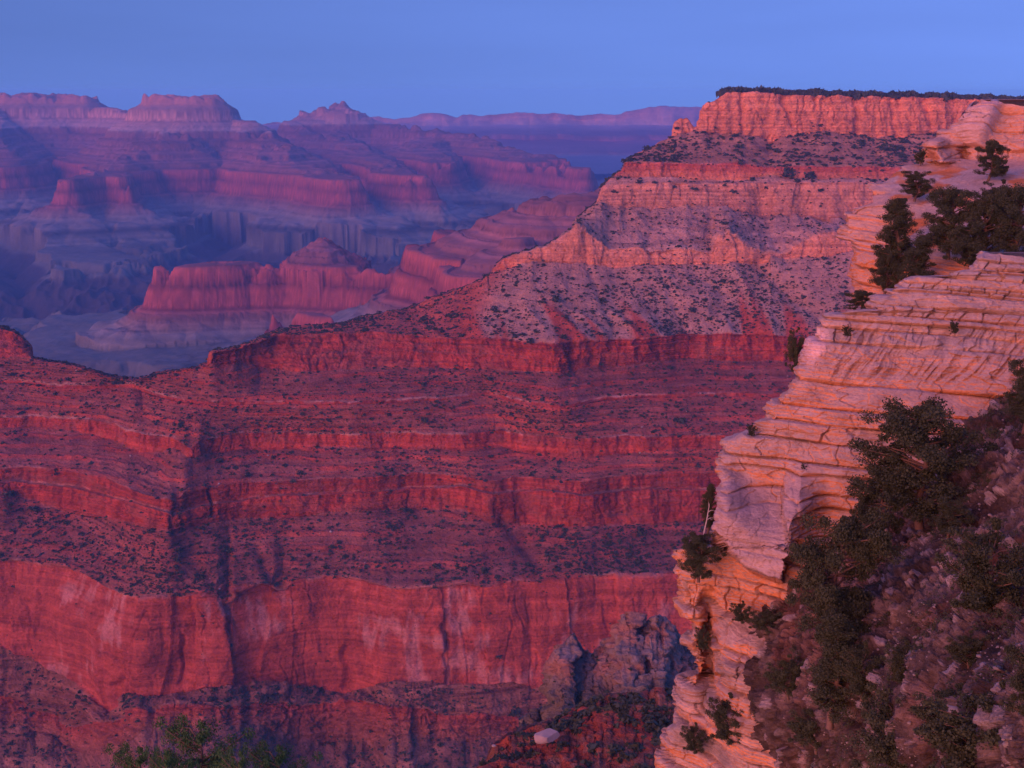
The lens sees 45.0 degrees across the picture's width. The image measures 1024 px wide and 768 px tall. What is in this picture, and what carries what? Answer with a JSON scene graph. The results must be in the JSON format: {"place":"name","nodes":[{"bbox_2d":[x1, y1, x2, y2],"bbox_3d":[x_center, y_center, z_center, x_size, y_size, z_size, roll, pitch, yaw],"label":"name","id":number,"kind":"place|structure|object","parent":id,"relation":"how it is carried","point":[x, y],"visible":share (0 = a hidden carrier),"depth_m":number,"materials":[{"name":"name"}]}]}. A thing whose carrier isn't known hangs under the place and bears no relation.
{"place":"outdoors","nodes":[
{"label":"outdoors","id":0,"kind":"place"},
{"bbox_2d":[102,741,178,767],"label":"young pine","id":1,"kind":"object","parent":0,"point":[139,760],"visible":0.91,"depth_m":26.70,"materials":[{"name":"green plant"}]},
{"bbox_2d":[142,745,193,767],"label":"young pine","id":2,"kind":"object","parent":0,"point":[168,761],"visible":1,"depth_m":25.56,"materials":[{"name":"green plant"}]},
{"bbox_2d":[151,713,255,767],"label":"young pine","id":3,"kind":"object","parent":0,"point":[214,761],"visible":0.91,"depth_m":26.62,"materials":[{"name":"green plant"}]},
{"bbox_2d":[215,747,268,767],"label":"young pine","id":4,"kind":"object","parent":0,"point":[241,763],"visible":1,"depth_m":25.57,"materials":[{"name":"green plant"}]},
{"bbox_2d":[239,739,322,767],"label":"young pine","id":5,"kind":"object","parent":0,"point":[277,760],"visible":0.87,"depth_m":26.76,"materials":[{"name":"green plant"}]},
{"bbox_2d":[0,92,612,377],"bbox_3d":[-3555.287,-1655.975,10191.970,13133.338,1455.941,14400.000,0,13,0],"label":"distant canyon","id":6,"kind":"structure","parent":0,"point":[152,233],"depth_m":8675.40,"materials":[{"name":"purple stone"}]},
{"bbox_2d":[262,106,701,173],"bbox_3d":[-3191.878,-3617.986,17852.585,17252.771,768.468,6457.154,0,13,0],"label":"distant rim","id":7,"kind":"object","parent":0,"point":[601,143],"visible":0.23,"depth_m":19607.00,"materials":[{"name":"purple stone"}]},
{"bbox_2d":[0,89,979,767],"bbox_3d":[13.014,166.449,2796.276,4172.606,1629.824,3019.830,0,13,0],"label":"canyon ridge","id":8,"kind":"structure","parent":0,"point":[366,635],"depth_m":1658.68,"materials":[{"name":"red stone"}]},
{"bbox_2d":[4,490,16,496],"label":"juniper shrub","id":9,"kind":"object","parent":8,"relation":"on","point":[9,494],"visible":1,"depth_m":1664.49,"materials":[{"name":"green plant"}]},
{"bbox_2d":[27,505,38,510],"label":"juniper shrub","id":10,"kind":"object","parent":8,"relation":"on","point":[32,508],"visible":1,"depth_m":1658.52,"materials":[{"name":"green plant"}]},
{"bbox_2d":[223,546,233,553],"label":"juniper shrub","id":11,"kind":"object","parent":8,"relation":"on","point":[225,549],"visible":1,"depth_m":1554.62,"materials":[{"name":"green plant"}]},
{"bbox_2d":[267,693,274,700],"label":"juniper shrub","id":12,"kind":"object","parent":8,"relation":"on","point":[270,697],"visible":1,"depth_m":1486.38,"materials":[{"name":"green plant"}]},
{"bbox_2d":[19,277,787,589],"bbox_3d":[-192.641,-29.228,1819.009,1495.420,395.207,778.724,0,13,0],"label":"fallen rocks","id":13,"kind":"object","parent":8,"relation":"on","point":[330,531],"visible":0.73,"depth_m":1691.08,"materials":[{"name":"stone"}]},
{"bbox_2d":[432,563,440,568],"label":"juniper shrub","id":14,"kind":"object","parent":8,"relation":"on","point":[434,565],"visible":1,"depth_m":1539.23,"materials":[{"name":"green plant"}]},
{"bbox_2d":[460,566,467,570],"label":"juniper shrub","id":15,"kind":"object","parent":8,"relation":"on","point":[463,568],"visible":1,"depth_m":1533.06,"materials":[{"name":"green plant"}]},
{"bbox_2d":[0,92,935,767],"bbox_3d":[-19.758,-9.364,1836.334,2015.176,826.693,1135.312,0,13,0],"label":"distant scrub","id":16,"kind":"object","parent":8,"relation":"on","point":[414,330],"visible":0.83,"depth_m":1716.91,"materials":[{"name":"green plant"}]},
{"bbox_2d":[480,566,487,573],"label":"juniper shrub","id":17,"kind":"object","parent":8,"relation":"on","point":[483,570],"visible":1,"depth_m":1538.18,"materials":[{"name":"green plant"}]},
{"bbox_2d":[509,707,520,716],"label":"juniper shrub","id":18,"kind":"object","parent":8,"relation":"on","point":[513,712],"visible":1,"depth_m":1502.38,"materials":[{"name":"green plant"}]},
{"bbox_2d":[526,338,533,343],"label":"juniper shrub","id":19,"kind":"object","parent":8,"relation":"on","point":[530,340],"visible":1,"depth_m":1793.27,"materials":[{"name":"green plant"}]},
{"bbox_2d":[549,295,561,301],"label":"juniper shrub","id":20,"kind":"object","parent":8,"relation":"on","point":[555,298],"visible":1,"depth_m":1887.08,"materials":[{"name":"green plant"}]},
{"bbox_2d":[633,527,646,535],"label":"juniper shrub","id":21,"kind":"object","parent":8,"relation":"on","point":[639,531],"visible":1,"depth_m":1627.09,"materials":[{"name":"green plant"}]},
{"bbox_2d":[670,156,678,160],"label":"juniper shrub","id":22,"kind":"object","parent":8,"relation":"on","point":[674,158],"visible":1,"depth_m":2191.43,"materials":[{"name":"green plant"}]},
{"bbox_2d":[673,417,686,423],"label":"juniper shrub","id":23,"kind":"object","parent":8,"relation":"on","point":[680,420],"visible":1,"depth_m":1716.31,"materials":[{"name":"green plant"}]},
{"bbox_2d":[733,144,744,148],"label":"juniper shrub","id":24,"kind":"object","parent":8,"relation":"on","point":[739,146],"visible":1,"depth_m":2235.22,"materials":[{"name":"green plant"}]},
{"bbox_2d":[782,167,795,176],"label":"juniper shrub","id":25,"kind":"object","parent":8,"relation":"on","point":[788,170],"visible":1,"depth_m":2172.79,"materials":[{"name":"green plant"}]},
{"bbox_2d":[804,171,816,178],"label":"juniper shrub","id":26,"kind":"object","parent":8,"relation":"on","point":[810,174],"visible":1,"depth_m":2175.05,"materials":[{"name":"green plant"}]},
{"bbox_2d":[859,139,866,143],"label":"juniper shrub","id":27,"kind":"object","parent":8,"relation":"on","point":[862,141],"visible":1,"depth_m":2256.11,"materials":[{"name":"green plant"}]},
{"bbox_2d":[716,84,1023,101],"bbox_3d":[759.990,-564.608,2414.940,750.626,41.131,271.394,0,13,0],"label":"rim forest","id":28,"kind":"object","parent":8,"relation":"on","point":[858,95],"visible":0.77,"depth_m":2298.26,"materials":[{"name":"green plant"}]},
{"bbox_2d":[879,146,888,150],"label":"juniper shrub","id":29,"kind":"object","parent":8,"relation":"on","point":[885,148],"visible":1,"depth_m":2234.95,"materials":[{"name":"green plant"}]},
{"bbox_2d":[893,145,903,149],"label":"juniper shrub","id":30,"kind":"object","parent":8,"relation":"on","point":[897,147],"visible":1,"depth_m":2240.15,"materials":[{"name":"green plant"}]},
{"bbox_2d":[0,0,1023,123],"label":"sky","id":31,"kind":"structure","parent":0,"point":[271,61],"materials":[{"name":"blue"}]},
{"bbox_2d":[477,687,675,767],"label":"red knoll","id":32,"kind":"structure","parent":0,"point":[602,730],"depth_m":356.55,"materials":[{"name":"red stone"}]},
{"bbox_2d":[534,728,559,743],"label":"boulder","id":33,"kind":"object","parent":32,"relation":"on","point":[548,735],"visible":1,"depth_m":353.00,"materials":[{"name":"stone"}]},
{"bbox_2d":[476,647,696,767],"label":"hillside scrub","id":34,"kind":"object","parent":32,"relation":"on","point":[650,725],"visible":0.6,"depth_m":363.62,"materials":[{"name":"green plant"}]},
{"bbox_2d":[515,611,697,730],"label":"pinnacles","id":35,"kind":"object","parent":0,"point":[632,633],"visible":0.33,"depth_m":667.38,"materials":[{"name":"stone"}]},
{"bbox_2d":[654,251,1023,767],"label":"limestone promontory","id":36,"kind":"structure","parent":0,"point":[906,346],"depth_m":78.73,"materials":[{"name":"beige stone"}]},
{"bbox_2d":[680,722,711,753],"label":"cliff shrub","id":37,"kind":"object","parent":36,"relation":"on","point":[694,742],"visible":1,"depth_m":77.99,"materials":[{"name":"green plant"}]},
{"bbox_2d":[676,530,726,582],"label":"ledge juniper","id":38,"kind":"object","parent":36,"relation":"on","point":[696,557],"visible":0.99,"depth_m":77.15,"materials":[{"name":"green plant"}]},
{"bbox_2d":[694,624,713,651],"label":"cliff shrub","id":39,"kind":"object","parent":36,"relation":"on","point":[702,643],"visible":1,"depth_m":78.06,"materials":[{"name":"green plant"}]},
{"bbox_2d":[698,484,716,532],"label":"ledge juniper","id":40,"kind":"object","parent":36,"relation":"on","point":[708,495],"visible":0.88,"depth_m":80.83,"materials":[{"name":"green plant"}]},
{"bbox_2d":[703,502,714,533],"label":"dead tree","id":41,"kind":"object","parent":36,"relation":"on","point":[707,519],"visible":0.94,"depth_m":78.31,"materials":[{"name":"grey wood"}]},
{"bbox_2d":[705,692,744,744],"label":"cliff shrub","id":42,"kind":"object","parent":36,"relation":"on","point":[722,732],"visible":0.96,"depth_m":75.61,"materials":[{"name":"green plant"}]},
{"bbox_2d":[729,600,756,623],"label":"cliff shrub","id":43,"kind":"object","parent":36,"relation":"on","point":[743,614],"visible":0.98,"depth_m":76.82,"materials":[{"name":"green plant"}]},
{"bbox_2d":[746,423,756,435],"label":"cliff shrub","id":44,"kind":"object","parent":36,"relation":"on","point":[750,428],"visible":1,"depth_m":78.76,"materials":[{"name":"green plant"}]},
{"bbox_2d":[783,327,804,376],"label":"cliff shrub","id":45,"kind":"object","parent":36,"relation":"on","point":[793,351],"visible":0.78,"depth_m":84.50,"materials":[{"name":"green plant"}]},
{"bbox_2d":[841,324,854,337],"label":"cliff shrub","id":46,"kind":"object","parent":36,"relation":"on","point":[847,333],"visible":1,"depth_m":79.95,"materials":[{"name":"green plant"}]},
{"bbox_2d":[844,289,875,309],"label":"juniper tree","id":47,"kind":"object","parent":36,"relation":"on","point":[859,296],"visible":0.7,"depth_m":83.63,"materials":[{"name":"green plant"}]},
{"bbox_2d":[896,235,936,279],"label":"pinyon pine","id":48,"kind":"object","parent":36,"relation":"on","point":[919,257],"visible":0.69,"depth_m":100.77,"materials":[{"name":"green plant"}]},
{"bbox_2d":[916,184,987,259],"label":"pinyon pine","id":49,"kind":"object","parent":36,"relation":"on","point":[948,201],"visible":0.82,"depth_m":100.51,"materials":[{"name":"green plant"}]},
{"bbox_2d":[948,319,958,333],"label":"cliff shrub","id":50,"kind":"object","parent":36,"relation":"on","point":[954,326],"visible":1,"depth_m":78.96,"materials":[{"name":"green plant"}]},
{"bbox_2d":[954,190,1022,251],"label":"pinyon pine","id":51,"kind":"object","parent":36,"relation":"on","point":[986,208],"visible":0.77,"depth_m":96.96,"materials":[{"name":"green plant"}]},
{"bbox_2d":[981,182,1023,251],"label":"pinyon pine","id":52,"kind":"object","parent":36,"relation":"on","point":[1013,204],"visible":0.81,"depth_m":95.52,"materials":[{"name":"green plant"}]},
{"bbox_2d":[742,390,1023,767],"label":"stony slope","id":53,"kind":"structure","parent":0,"point":[1000,495],"depth_m":60.19,"materials":[{"name":"stone"}]},
{"bbox_2d":[748,605,781,632],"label":"cliff shrub","id":54,"kind":"object","parent":53,"relation":"on","point":[760,621],"visible":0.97,"depth_m":75.26,"materials":[{"name":"green plant"}]},
{"bbox_2d":[763,650,804,700],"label":"juniper bush","id":55,"kind":"object","parent":53,"relation":"on","point":[777,677],"visible":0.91,"depth_m":67.39,"materials":[{"name":"green plant"}]},
{"bbox_2d":[785,707,820,754],"bbox_3d":[15.728,17.864,64.342,2.988,3.090,2.653,0,13,0],"label":"juniper bush","id":56,"kind":"object","parent":53,"relation":"on","point":[801,727],"visible":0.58,"depth_m":64.21,"materials":[{"name":"green plant"}]},
{"bbox_2d":[805,608,863,729],"bbox_3d":[15.412,13.713,59.008,2.859,6.053,3.209,-6,15,-24],"label":"juniper tree","id":57,"kind":"object","parent":53,"relation":"on","point":[829,677],"visible":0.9,"depth_m":58.53,"materials":[{"name":"green plant"}]},
{"bbox_2d":[784,504,905,645],"bbox_3d":[16.072,9.875,61.708,5.479,8.233,5.364,-10,17,-36],"label":"juniper tree","id":58,"kind":"object","parent":53,"relation":"on","point":[845,533],"visible":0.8,"depth_m":60.77,"materials":[{"name":"green plant"}]},
{"bbox_2d":[836,640,881,701],"bbox_3d":[16.220,13.300,56.786,2.472,3.099,2.235,0,13,0],"label":"juniper bush","id":59,"kind":"object","parent":53,"relation":"on","point":[857,658],"visible":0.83,"depth_m":56.59,"materials":[{"name":"green plant"}]},
{"bbox_2d":[842,682,906,767],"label":"juniper bush","id":60,"kind":"object","parent":53,"relation":"on","point":[883,751],"visible":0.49,"depth_m":51.06,"materials":[{"name":"green plant"}]},
{"bbox_2d":[849,463,916,556],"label":"juniper tree","id":61,"kind":"object","parent":53,"relation":"on","point":[863,505],"visible":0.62,"depth_m":67.15,"materials":[{"name":"green plant"}]},
{"bbox_2d":[745,392,1023,767],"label":"loose stones","id":62,"kind":"object","parent":53,"relation":"on","point":[1004,743],"visible":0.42,"depth_m":54.65,"materials":[{"name":"stone"}]},
{"bbox_2d":[750,388,1023,767],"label":"ground cover","id":63,"kind":"object","parent":53,"relation":"on","point":[945,617],"visible":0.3,"depth_m":58.12,"materials":[{"name":"brown plant"}]},
{"bbox_2d":[879,639,910,682],"bbox_3d":[16.552,11.812,51.882,2.032,2.197,1.837,0,13,0],"label":"juniper bush","id":64,"kind":"object","parent":53,"relation":"on","point":[897,662],"visible":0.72,"depth_m":51.74,"materials":[{"name":"green plant"}]},
{"bbox_2d":[845,395,1003,529],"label":"juniper tree","id":65,"kind":"object","parent":53,"relation":"on","point":[913,427],"visible":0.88,"depth_m":65.95,"materials":[{"name":"green plant"}]},
{"bbox_2d":[907,673,964,733],"bbox_3d":[15.303,11.442,42.878,3.080,2.440,2.735,0,13,0],"label":"juniper bush","id":66,"kind":"object","parent":53,"relation":"on","point":[920,712],"visible":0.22,"depth_m":43.04,"materials":[{"name":"green plant"}]},
{"bbox_2d":[927,496,974,541],"bbox_3d":[22.299,6.838,62.399,2.229,2.457,2.462,-2,13,-7],"label":"juniper tree","id":67,"kind":"object","parent":53,"relation":"on","point":[949,511],"visible":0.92,"depth_m":62.09,"materials":[{"name":"green plant"}]},
{"bbox_2d":[914,664,1013,767],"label":"juniper bush","id":68,"kind":"object","parent":53,"relation":"on","point":[950,735],"visible":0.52,"depth_m":37.52,"materials":[{"name":"green plant"}]},
{"bbox_2d":[943,625,991,668],"bbox_3d":[16.310,9.506,44.254,1.681,1.568,1.492,0,13,0],"label":"juniper bush","id":69,"kind":"object","parent":53,"relation":"on","point":[960,656],"visible":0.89,"depth_m":44.12,"materials":[{"name":"green plant"}]},
{"bbox_2d":[933,517,1023,617],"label":"juniper bush","id":70,"kind":"object","parent":53,"relation":"on","point":[982,596],"visible":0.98,"depth_m":45.85,"materials":[{"name":"green plant"}]},
{"bbox_2d":[998,642,1023,716],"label":"juniper tree","id":71,"kind":"object","parent":53,"relation":"on","point":[1016,683],"visible":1,"depth_m":30.87,"materials":[{"name":"green plant"}]},
{"bbox_2d":[1002,358,1023,434],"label":"juniper tree","id":72,"kind":"object","parent":53,"relation":"on","point":[1018,397],"visible":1,"depth_m":67.36,"materials":[{"name":"green plant"}]},
{"bbox_2d":[835,99,1023,305],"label":"cliff","id":73,"kind":"structure","parent":0,"point":[952,153],"depth_m":118.78,"materials":[{"name":"stone"}]},
{"bbox_2d":[867,244,902,293],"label":"juniper tree","id":74,"kind":"object","parent":73,"relation":"on","point":[882,280],"visible":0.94,"depth_m":106.04,"materials":[{"name":"green plant"}]},
{"bbox_2d":[874,197,917,282],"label":"pinyon pine","id":75,"kind":"object","parent":73,"relation":"on","point":[891,235],"visible":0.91,"depth_m":104.91,"materials":[{"name":"green plant"}]},
{"bbox_2d":[898,170,935,201],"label":"juniper tree","id":76,"kind":"object","parent":73,"relation":"on","point":[916,176],"visible":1,"depth_m":112.09,"materials":[{"name":"green plant"}]},
{"bbox_2d":[913,147,927,165],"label":"cliff shrub","id":77,"kind":"object","parent":73,"relation":"on","point":[921,154],"visible":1,"depth_m":122.00,"materials":[{"name":"green plant"}]},
{"bbox_2d":[937,223,987,266],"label":"juniper bush","id":78,"kind":"object","parent":73,"relation":"on","point":[969,254],"visible":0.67,"depth_m":98.26,"materials":[{"name":"green plant"}]},
{"bbox_2d":[973,139,1010,180],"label":"juniper tree","id":79,"kind":"object","parent":73,"relation":"on","point":[991,148],"visible":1,"depth_m":113.60,"materials":[{"name":"green plant"}]},
{"bbox_2d":[976,179,1012,213],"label":"juniper bush","id":80,"kind":"object","parent":73,"relation":"on","point":[992,190],"visible":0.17,"depth_m":103.86,"materials":[{"name":"green plant"}]}
]}

